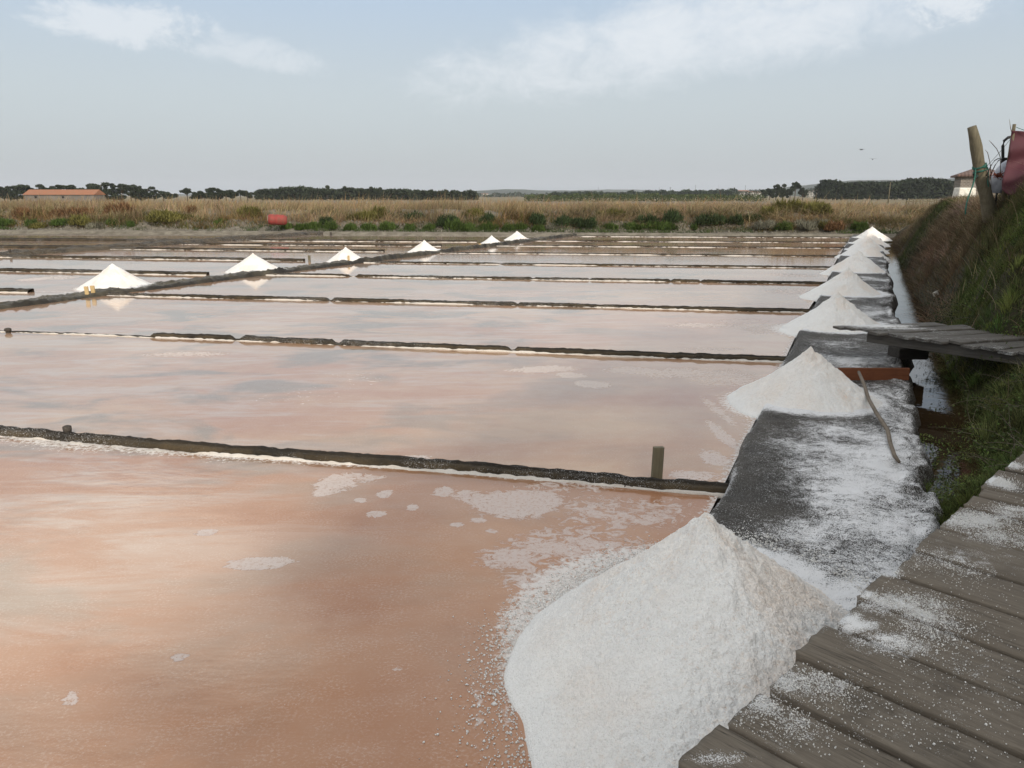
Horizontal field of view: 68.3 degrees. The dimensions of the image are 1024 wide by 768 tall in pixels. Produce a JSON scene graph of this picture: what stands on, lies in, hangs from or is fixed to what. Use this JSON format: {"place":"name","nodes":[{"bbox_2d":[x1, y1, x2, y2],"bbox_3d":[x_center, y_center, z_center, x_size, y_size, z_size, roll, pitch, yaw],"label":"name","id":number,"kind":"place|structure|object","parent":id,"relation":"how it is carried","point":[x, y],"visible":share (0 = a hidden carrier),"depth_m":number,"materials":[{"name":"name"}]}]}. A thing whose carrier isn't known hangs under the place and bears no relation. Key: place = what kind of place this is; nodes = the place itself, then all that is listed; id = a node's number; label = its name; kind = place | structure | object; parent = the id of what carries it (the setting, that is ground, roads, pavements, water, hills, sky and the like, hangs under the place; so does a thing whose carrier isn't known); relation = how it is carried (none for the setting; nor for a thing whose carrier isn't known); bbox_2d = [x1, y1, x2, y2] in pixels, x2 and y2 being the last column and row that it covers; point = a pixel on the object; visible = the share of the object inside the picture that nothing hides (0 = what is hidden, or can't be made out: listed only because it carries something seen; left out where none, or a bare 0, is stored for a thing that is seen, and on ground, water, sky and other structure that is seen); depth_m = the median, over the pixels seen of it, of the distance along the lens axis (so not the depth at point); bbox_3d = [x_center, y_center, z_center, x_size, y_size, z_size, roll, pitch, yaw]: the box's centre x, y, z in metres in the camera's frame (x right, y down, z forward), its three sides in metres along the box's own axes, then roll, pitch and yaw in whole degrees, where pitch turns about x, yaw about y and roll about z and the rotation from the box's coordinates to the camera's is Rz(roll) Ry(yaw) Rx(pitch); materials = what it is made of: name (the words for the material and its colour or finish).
{"place":"outdoors","nodes":[
{"label":"outdoors","id":0,"kind":"place"},
{"bbox_2d":[0,291,73,301],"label":"pan water","id":1,"kind":"structure","parent":0,"point":[4,297],"depth_m":17.85,"materials":[{"name":"liquid"}]},
{"bbox_2d":[0,241,139,244],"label":"pan water","id":2,"kind":"structure","parent":0,"point":[56,242],"depth_m":37.85,"materials":[{"name":"liquid"}]},
{"bbox_2d":[0,272,218,291],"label":"pan water","id":3,"kind":"structure","parent":0,"point":[53,282],"depth_m":21.24,"materials":[{"name":"liquid"}]},
{"bbox_2d":[0,235,221,238],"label":"pan water","id":4,"kind":"structure","parent":0,"point":[97,236],"depth_m":43.35,"materials":[{"name":"liquid"}]},
{"bbox_2d":[0,257,329,274],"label":"pan water","id":5,"kind":"structure","parent":0,"point":[216,267],"depth_m":25.84,"materials":[{"name":"liquid"}]},
{"bbox_2d":[38,249,409,260],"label":"pan water","id":6,"kind":"structure","parent":0,"point":[320,256],"depth_m":30.71,"materials":[{"name":"liquid"}]},
{"bbox_2d":[150,244,463,251],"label":"pan water","id":7,"kind":"structure","parent":0,"point":[397,248],"depth_m":34.23,"materials":[{"name":"liquid"}]},
{"bbox_2d":[206,241,481,245],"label":"pan water","id":8,"kind":"structure","parent":0,"point":[442,243],"depth_m":37.85,"materials":[{"name":"liquid"}]},
{"bbox_2d":[0,436,717,767],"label":"pan water","id":9,"kind":"structure","parent":0,"point":[171,609],"depth_m":4.44,"materials":[{"name":"liquid"}]},
{"bbox_2d":[419,520,895,767],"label":"salt crystals","id":10,"kind":"object","parent":9,"relation":"on","point":[494,703],"visible":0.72,"depth_m":4.25,"materials":[{"name":"food"}]},
{"bbox_2d":[504,512,849,767],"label":"salt heap","id":11,"kind":"object","parent":9,"relation":"on","point":[670,650],"visible":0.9,"depth_m":3.41,"materials":[{"name":"food"}]},
{"bbox_2d":[0,332,781,482],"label":"pan water","id":12,"kind":"structure","parent":0,"point":[618,415],"depth_m":8.76,"materials":[{"name":"liquid"}]},
{"bbox_2d":[262,235,534,241],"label":"pan water","id":13,"kind":"structure","parent":0,"point":[484,238],"depth_m":42.33,"materials":[{"name":"liquid"}]},
{"bbox_2d":[0,296,805,355],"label":"pan water","id":14,"kind":"structure","parent":0,"point":[689,331],"depth_m":13.96,"materials":[{"name":"liquid"}]},
{"bbox_2d":[0,234,842,513],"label":"mud flat","id":15,"kind":"structure","parent":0,"point":[811,306],"depth_m":46.17,"materials":[{"name":"soil"}]},
{"bbox_2d":[0,245,90,248],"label":"dike","id":16,"kind":"structure","parent":15,"relation":"on","point":[31,246],"depth_m":33.69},
{"bbox_2d":[0,238,169,241],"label":"dike","id":17,"kind":"structure","parent":15,"relation":"on","point":[60,239],"depth_m":39.05,"materials":[{"name":"soil"}]},
{"bbox_2d":[0,268,209,275],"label":"dike","id":18,"kind":"structure","parent":15,"relation":"on","point":[99,271],"depth_m":23.00,"materials":[{"name":"soil"}]},
{"bbox_2d":[0,254,304,260],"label":"dike","id":19,"kind":"structure","parent":15,"relation":"on","point":[151,257],"depth_m":28.00,"materials":[{"name":"soil"}]},
{"bbox_2d":[0,230,324,254],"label":"salt berm","id":20,"kind":"structure","parent":15,"relation":"on","point":[107,247],"depth_m":35.48,"materials":[{"name":"soil"}]},
{"bbox_2d":[111,247,384,251],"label":"dike","id":21,"kind":"structure","parent":15,"relation":"on","point":[243,249],"depth_m":32.32,"materials":[{"name":"soil"}]},
{"bbox_2d":[0,233,576,308],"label":"salt berm","id":22,"kind":"structure","parent":15,"relation":"on","point":[46,299],"depth_m":21.46,"materials":[{"name":"soil"}]},
{"bbox_2d":[76,264,150,290],"bbox_3d":[-10.197,-2.775,19.367,1.838,0.623,1.871,0,14,0],"label":"salt heap","id":23,"kind":"object","parent":22,"relation":"on","point":[112,275],"visible":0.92,"depth_m":19.05,"materials":[{"name":"food"}]},
{"bbox_2d":[225,253,277,272],"bbox_3d":[-8.040,-3.783,23.474,1.688,0.587,1.761,0,14,0],"label":"salt heap","id":24,"kind":"object","parent":22,"relation":"on","point":[252,261],"visible":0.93,"depth_m":23.13,"materials":[{"name":"food"}]},
{"bbox_2d":[326,247,360,261],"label":"salt heap","id":25,"kind":"object","parent":22,"relation":"on","point":[344,253],"visible":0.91,"depth_m":26.83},
{"bbox_2d":[408,240,437,251],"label":"salt heap","id":26,"kind":"object","parent":22,"relation":"on","point":[424,245],"visible":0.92,"depth_m":31.31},
{"bbox_2d":[179,242,441,246],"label":"dike","id":27,"kind":"structure","parent":15,"relation":"on","point":[302,244],"depth_m":35.61,"materials":[{"name":"soil"}]},
{"bbox_2d":[231,239,476,241],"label":"dike","id":28,"kind":"structure","parent":15,"relation":"on","point":[351,240],"depth_m":38.62,"materials":[{"name":"soil"}]},
{"bbox_2d":[0,425,728,504],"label":"dike","id":29,"kind":"structure","parent":15,"relation":"on","point":[695,487],"depth_m":6.61,"materials":[{"name":"soil"}]},
{"bbox_2d":[0,330,786,362],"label":"dike","id":30,"kind":"structure","parent":15,"relation":"on","point":[621,353],"depth_m":11.56,"materials":[{"name":"soil"}]},
{"bbox_2d":[106,292,809,312],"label":"dike","id":31,"kind":"structure","parent":15,"relation":"on","point":[712,308],"depth_m":16.38,"materials":[{"name":"soil"}]},
{"bbox_2d":[266,273,824,283],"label":"dike","id":32,"kind":"structure","parent":15,"relation":"on","point":[569,279],"depth_m":21.06,"materials":[{"name":"soil"}]},
{"bbox_2d":[364,261,831,267],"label":"dike","id":33,"kind":"structure","parent":15,"relation":"on","point":[752,266],"depth_m":25.41,"materials":[{"name":"soil"}]},
{"bbox_2d":[440,252,837,258],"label":"dike","id":34,"kind":"structure","parent":15,"relation":"on","point":[637,254],"depth_m":30.01,"materials":[{"name":"soil"}]},
{"bbox_2d":[651,446,663,478],"bbox_3d":[1.206,0.706,6.278,0.096,0.387,0.045,-1,14,-6],"label":"post","id":35,"kind":"object","parent":15,"relation":"on","point":[657,462],"visible":0.56,"depth_m":6.24,"materials":[{"name":"wood"}]},
{"bbox_2d":[497,245,844,249],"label":"dike","id":36,"kind":"structure","parent":15,"relation":"on","point":[666,246],"depth_m":34.48,"materials":[{"name":"soil"}]},
{"bbox_2d":[535,240,846,242],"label":"dike","id":37,"kind":"structure","parent":15,"relation":"on","point":[697,241],"depth_m":38.20,"materials":[{"name":"soil"}]},
{"bbox_2d":[572,235,849,237],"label":"dike","id":38,"kind":"structure","parent":15,"relation":"on","point":[714,236],"depth_m":42.57,"materials":[{"name":"soil"}]},
{"bbox_2d":[711,234,944,610],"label":"salt berm","id":39,"kind":"structure","parent":15,"relation":"on","point":[846,483],"depth_m":5.97,"materials":[{"name":"soil"}]},
{"bbox_2d":[727,346,882,419],"bbox_3d":[3.317,-0.079,8.406,1.723,0.710,1.724,0,14,0],"label":"salt heap","id":40,"kind":"object","parent":39,"relation":"on","point":[809,378],"visible":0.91,"depth_m":8.10,"materials":[{"name":"food"}]},
{"bbox_2d":[779,291,878,337],"bbox_3d":[5.576,-1.250,13.054,1.881,0.727,2.136,0,14,0],"label":"salt heap","id":41,"kind":"object","parent":39,"relation":"on","point":[837,308],"visible":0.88,"depth_m":12.72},
{"bbox_2d":[799,267,880,301],"bbox_3d":[7.628,-2.345,17.422,2.006,0.732,1.962,0,14,0],"label":"salt heap","id":42,"kind":"object","parent":39,"relation":"on","point":[847,282],"visible":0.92,"depth_m":17.05,"materials":[{"name":"food"}]},
{"bbox_2d":[819,251,890,276],"bbox_3d":[10.254,-3.598,22.423,2.027,0.737,1.809,0,14,0],"label":"salt heap","id":43,"kind":"object","parent":39,"relation":"on","point":[858,261],"visible":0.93,"depth_m":22.18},
{"bbox_2d":[835,240,889,260],"bbox_3d":[13.182,-5.028,28.200,1.802,0.710,1.989,0,14,0],"label":"salt heap","id":44,"kind":"object","parent":39,"relation":"on","point":[867,248],"visible":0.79,"depth_m":27.95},
{"bbox_2d":[848,235,889,254],"bbox_3d":[14.573,-5.733,30.937,1.883,0.751,2.046,0,14,0],"label":"salt heap","id":45,"kind":"object","parent":39,"relation":"on","point":[875,244],"visible":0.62,"depth_m":30.77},
{"bbox_2d":[838,368,909,379],"bbox_3d":[4.311,-0.120,9.119,0.981,0.150,0.036,0,8,-2],"label":"board","id":46,"kind":"object","parent":39,"relation":"on","point":[880,373],"visible":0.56,"depth_m":9.11,"materials":[{"name":"wood"}]},
{"bbox_2d":[856,226,891,240],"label":"salt heap","id":47,"kind":"object","parent":39,"relation":"on","point":[876,233],"visible":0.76,"depth_m":39.55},
{"bbox_2d":[857,371,900,462],"bbox_3d":[3.650,0.257,7.572,0.086,0.205,2.701,4,15,16],"label":"stick","id":48,"kind":"object","parent":39,"relation":"on","point":[884,425],"visible":1,"depth_m":7.29,"materials":[{"name":"wood"}]},
{"bbox_2d":[833,322,1023,364],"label":"plank bridge","id":49,"kind":"structure","parent":39,"relation":"on","point":[911,341],"depth_m":9.51,"materials":[{"name":"grey wood"}]},
{"bbox_2d":[0,201,925,237],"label":"levee","id":50,"kind":"structure","parent":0,"point":[102,231],"depth_m":46.94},
{"bbox_2d":[47,206,78,217],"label":"bush","id":51,"kind":"object","parent":50,"relation":"on","point":[71,210],"visible":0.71,"depth_m":51.03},
{"bbox_2d":[67,213,90,225],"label":"bush","id":52,"kind":"object","parent":50,"relation":"on","point":[80,219],"visible":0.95,"depth_m":49.04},
{"bbox_2d":[101,201,140,214],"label":"bush","id":53,"kind":"object","parent":50,"relation":"on","point":[108,207],"visible":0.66,"depth_m":51.76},
{"bbox_2d":[141,208,194,221],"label":"bush","id":54,"kind":"object","parent":50,"relation":"on","point":[165,215],"visible":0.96,"depth_m":48.85,"materials":[{"name":"plant"}]},
{"bbox_2d":[235,203,262,216],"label":"bush","id":55,"kind":"object","parent":50,"relation":"on","point":[254,211],"visible":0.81,"depth_m":50.19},
{"bbox_2d":[345,209,378,220],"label":"bush","id":56,"kind":"object","parent":50,"relation":"on","point":[364,214],"visible":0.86,"depth_m":48.72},
{"bbox_2d":[0,218,898,233],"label":"green cover","id":57,"kind":"object","parent":50,"relation":"on","point":[579,230],"visible":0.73,"depth_m":46.02,"materials":[{"name":"plant"}]},
{"bbox_2d":[442,218,466,229],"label":"bush","id":58,"kind":"object","parent":50,"relation":"on","point":[456,224],"visible":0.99,"depth_m":46.25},
{"bbox_2d":[0,217,909,233],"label":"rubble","id":59,"kind":"object","parent":50,"relation":"on","point":[245,221],"visible":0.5,"depth_m":47.22,"materials":[{"name":"stone"}]},
{"bbox_2d":[19,219,899,232],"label":"grey scrub","id":60,"kind":"object","parent":50,"relation":"on","point":[505,223],"visible":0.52,"depth_m":46.04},
{"bbox_2d":[0,207,920,231],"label":"dry grass","id":61,"kind":"structure","parent":50,"relation":"on","point":[409,221],"depth_m":48.17,"materials":[{"name":"plant"}]},
{"bbox_2d":[267,214,286,224],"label":"drum","id":62,"kind":"object","parent":61,"relation":"on","point":[275,219],"visible":1,"depth_m":45.91,"materials":[{"name":"red plastic"}]},
{"bbox_2d":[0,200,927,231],"bbox_3d":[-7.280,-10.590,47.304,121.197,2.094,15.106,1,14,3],"label":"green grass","id":63,"kind":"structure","parent":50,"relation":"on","point":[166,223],"depth_m":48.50,"materials":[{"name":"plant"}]},
{"bbox_2d":[0,185,947,223],"bbox_3d":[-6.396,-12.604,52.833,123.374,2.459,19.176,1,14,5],"label":"dry reeds","id":64,"kind":"object","parent":50,"relation":"on","point":[224,207],"visible":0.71,"depth_m":50.89,"materials":[{"name":"plant"}]},
{"bbox_2d":[528,211,546,224],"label":"bush","id":65,"kind":"object","parent":50,"relation":"on","point":[538,218],"visible":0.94,"depth_m":46.43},
{"bbox_2d":[662,208,683,222],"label":"bush","id":66,"kind":"object","parent":50,"relation":"on","point":[670,216],"visible":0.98,"depth_m":46.11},
{"bbox_2d":[691,212,732,225],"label":"bush","id":67,"kind":"object","parent":50,"relation":"on","point":[704,219],"visible":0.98,"depth_m":45.78,"materials":[{"name":"plant"}]},
{"bbox_2d":[752,217,777,229],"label":"bush","id":68,"kind":"object","parent":50,"relation":"on","point":[764,225],"visible":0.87,"depth_m":45.04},
{"bbox_2d":[763,197,806,212],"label":"bush","id":69,"kind":"object","parent":50,"relation":"on","point":[788,204],"visible":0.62,"depth_m":49.04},
{"bbox_2d":[793,217,817,229],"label":"bush","id":70,"kind":"object","parent":50,"relation":"on","point":[805,224],"visible":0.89,"depth_m":44.61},
{"bbox_2d":[793,198,834,214],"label":"bush","id":71,"kind":"object","parent":50,"relation":"on","point":[820,206],"visible":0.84,"depth_m":47.80,"materials":[{"name":"plant"}]},
{"bbox_2d":[823,219,844,230],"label":"bush","id":72,"kind":"object","parent":50,"relation":"on","point":[838,225],"visible":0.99,"depth_m":44.26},
{"bbox_2d":[950,169,995,195],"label":"hut","id":73,"kind":"object","parent":50,"relation":"on","point":[964,179],"visible":0.19,"depth_m":46.67,"materials":[{"name":"paint"}]},
{"bbox_2d":[0,196,946,204],"bbox_3d":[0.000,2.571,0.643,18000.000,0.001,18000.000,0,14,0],"label":"ground","id":74,"kind":"structure","parent":0,"point":[501,198],"depth_m":479.79,"materials":[{"name":"plant"}]},
{"bbox_2d":[22,190,105,200],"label":"barn","id":75,"kind":"structure","parent":74,"relation":"on","point":[90,194],"depth_m":291.41,"materials":[{"name":"orange tile"}]},
{"bbox_2d":[110,184,128,200],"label":"tree","id":76,"kind":"object","parent":74,"relation":"on","point":[121,188],"visible":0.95,"depth_m":326.30,"materials":[{"name":"green plant"}]},
{"bbox_2d":[254,185,479,199],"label":"wood","id":77,"kind":"object","parent":74,"relation":"on","point":[290,193],"visible":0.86,"depth_m":389.04,"materials":[{"name":"green plant"}]},
{"bbox_2d":[478,192,551,197],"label":"wood","id":78,"kind":"object","parent":74,"relation":"on","point":[509,194],"visible":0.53,"depth_m":883.39,"materials":[{"name":"green plant"}]},
{"bbox_2d":[550,187,739,197],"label":"wood","id":79,"kind":"object","parent":74,"relation":"on","point":[696,191],"visible":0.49,"depth_m":682.01,"materials":[{"name":"green plant"}]},
{"bbox_2d":[524,192,766,201],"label":"hedge","id":80,"kind":"object","parent":74,"relation":"on","point":[642,197],"visible":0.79,"depth_m":236.48,"materials":[{"name":"green plant"}]},
{"bbox_2d":[678,451,1023,767],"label":"boardwalk","id":81,"kind":"structure","parent":74,"relation":"on","point":[826,647],"depth_m":2.50,"materials":[{"name":"grey wood"}]},
{"bbox_2d":[734,461,1023,766],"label":"spilled salt","id":82,"kind":"object","parent":81,"relation":"on","point":[988,516],"visible":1,"depth_m":2.77,"materials":[{"name":"food"}]},
{"bbox_2d":[813,177,953,199],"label":"wood","id":83,"kind":"object","parent":74,"relation":"on","point":[923,187],"visible":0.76,"depth_m":408.13,"materials":[{"name":"green plant"}]},
{"bbox_2d":[130,275,821,308],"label":"pan water","id":84,"kind":"structure","parent":0,"point":[754,295],"depth_m":18.79,"materials":[{"name":"liquid"}]},
{"bbox_2d":[0,0,1023,193],"label":"sky","id":85,"kind":"structure","parent":0,"point":[172,96],"materials":[{"name":"blue"}]},
{"bbox_2d":[462,189,626,195],"bbox_3d":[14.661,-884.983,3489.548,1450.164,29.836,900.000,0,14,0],"label":"hill","id":86,"kind":"structure","parent":0,"point":[506,191],"depth_m":3246.19,"materials":[{"name":"grey"}]},
{"bbox_2d":[288,263,828,281],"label":"pan water","id":87,"kind":"structure","parent":0,"point":[698,273],"depth_m":23.47,"materials":[{"name":"liquid"}]},
{"bbox_2d":[383,253,836,265],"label":"pan water","id":88,"kind":"structure","parent":0,"point":[662,259],"depth_m":27.84,"materials":[{"name":"liquid"}]},
{"bbox_2d":[453,246,842,254],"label":"pan water","id":89,"kind":"structure","parent":0,"point":[763,251],"depth_m":32.38,"materials":[{"name":"liquid"}]},
{"bbox_2d":[509,241,846,246],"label":"pan water","id":90,"kind":"structure","parent":0,"point":[745,244],"depth_m":36.32,"materials":[{"name":"liquid"}]},
{"bbox_2d":[548,236,849,241],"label":"pan water","id":91,"kind":"structure","parent":0,"point":[711,239],"depth_m":40.42,"materials":[{"name":"liquid"}]},
{"bbox_2d":[758,178,954,194],"bbox_3d":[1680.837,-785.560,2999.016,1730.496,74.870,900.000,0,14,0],"label":"hill","id":92,"kind":"structure","parent":0,"point":[813,185],"depth_m":2883.66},
{"bbox_2d":[884,238,993,500],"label":"channel water","id":93,"kind":"structure","parent":0,"point":[928,383],"depth_m":8.79,"materials":[{"name":"liquid"}]},
{"bbox_2d":[895,185,1023,516],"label":"bank","id":94,"kind":"structure","parent":0,"point":[1012,313],"depth_m":10.23,"materials":[{"name":"plant"}]},
{"bbox_2d":[896,197,963,269],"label":"green grass","id":95,"kind":"structure","parent":94,"relation":"on","point":[939,207],"depth_m":26.21,"materials":[{"name":"plant"}]},
{"bbox_2d":[914,282,973,356],"bbox_3d":[6.964,-1.026,12.152,0.834,1.035,3.262,6,15,24],"label":"shrub","id":96,"kind":"object","parent":94,"relation":"on","point":[950,315],"visible":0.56,"depth_m":11.91,"materials":[{"name":"green plant"}]},
{"bbox_2d":[888,192,1011,322],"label":"dry bank grass","id":97,"kind":"structure","parent":94,"relation":"on","point":[931,307],"depth_m":18.07,"materials":[{"name":"plant"}]},
{"bbox_2d":[908,162,1021,400],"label":"dry stalks","id":98,"kind":"object","parent":94,"relation":"on","point":[971,273],"visible":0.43,"depth_m":12.74,"materials":[{"name":"plant"}]},
{"bbox_2d":[919,433,1023,503],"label":"leafy weeds","id":99,"kind":"object","parent":94,"relation":"on","point":[951,469],"visible":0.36,"depth_m":6.61,"materials":[{"name":"green plant"}]},
{"bbox_2d":[923,445,1023,525],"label":"green tussocks","id":100,"kind":"object","parent":94,"relation":"on","point":[948,511],"visible":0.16,"depth_m":5.50,"materials":[{"name":"plant"}]},
{"bbox_2d":[923,396,1023,521],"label":"green ground cover","id":101,"kind":"object","parent":94,"relation":"on","point":[1007,456],"visible":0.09,"depth_m":7.07,"materials":[{"name":"plant"}]},
{"bbox_2d":[927,181,1023,479],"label":"green grass","id":102,"kind":"structure","parent":94,"relation":"on","point":[992,380],"depth_m":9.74,"materials":[{"name":"plant"}]},
{"bbox_2d":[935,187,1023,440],"bbox_3d":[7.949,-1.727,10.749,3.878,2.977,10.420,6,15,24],"label":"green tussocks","id":103,"kind":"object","parent":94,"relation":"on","point":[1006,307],"visible":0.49,"depth_m":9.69,"materials":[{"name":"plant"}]},
{"bbox_2d":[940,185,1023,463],"bbox_3d":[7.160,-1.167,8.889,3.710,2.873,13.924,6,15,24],"label":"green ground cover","id":104,"kind":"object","parent":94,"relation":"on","point":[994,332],"visible":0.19,"depth_m":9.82,"materials":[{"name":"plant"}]},
{"bbox_2d":[995,136,1010,202],"bbox_3d":[9.331,-3.872,13.785,0.703,1.339,0.445,0,14,0],"label":"chair","id":105,"kind":"object","parent":104,"relation":"on","point":[1003,153],"visible":0.32,"depth_m":13.87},
{"bbox_2d":[990,160,1006,192],"bbox_3d":[8.925,-3.790,13.803,0.378,0.580,0.274,0,14,0],"label":"plastic sack","id":106,"kind":"object","parent":105,"relation":"on","point":[996,185],"visible":0.38,"depth_m":13.74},
{"bbox_2d":[967,125,996,222],"bbox_3d":[8.533,-3.794,13.688,0.778,1.707,0.255,0,14,0],"label":"leaning pole","id":107,"kind":"object","parent":94,"relation":"on","point":[986,197],"visible":0.94,"depth_m":13.62,"materials":[{"name":"brown wood"}]},
{"bbox_2d":[949,176,1023,269],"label":"bank top weeds","id":108,"kind":"object","parent":94,"relation":"on","point":[976,255],"visible":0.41,"depth_m":12.83,"materials":[{"name":"plant"}]},
{"bbox_2d":[1001,124,1023,200],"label":"tarpaulin","id":109,"kind":"object","parent":94,"relation":"on","point":[1013,168],"visible":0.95,"depth_m":13.23,"materials":[{"name":"fabric"}]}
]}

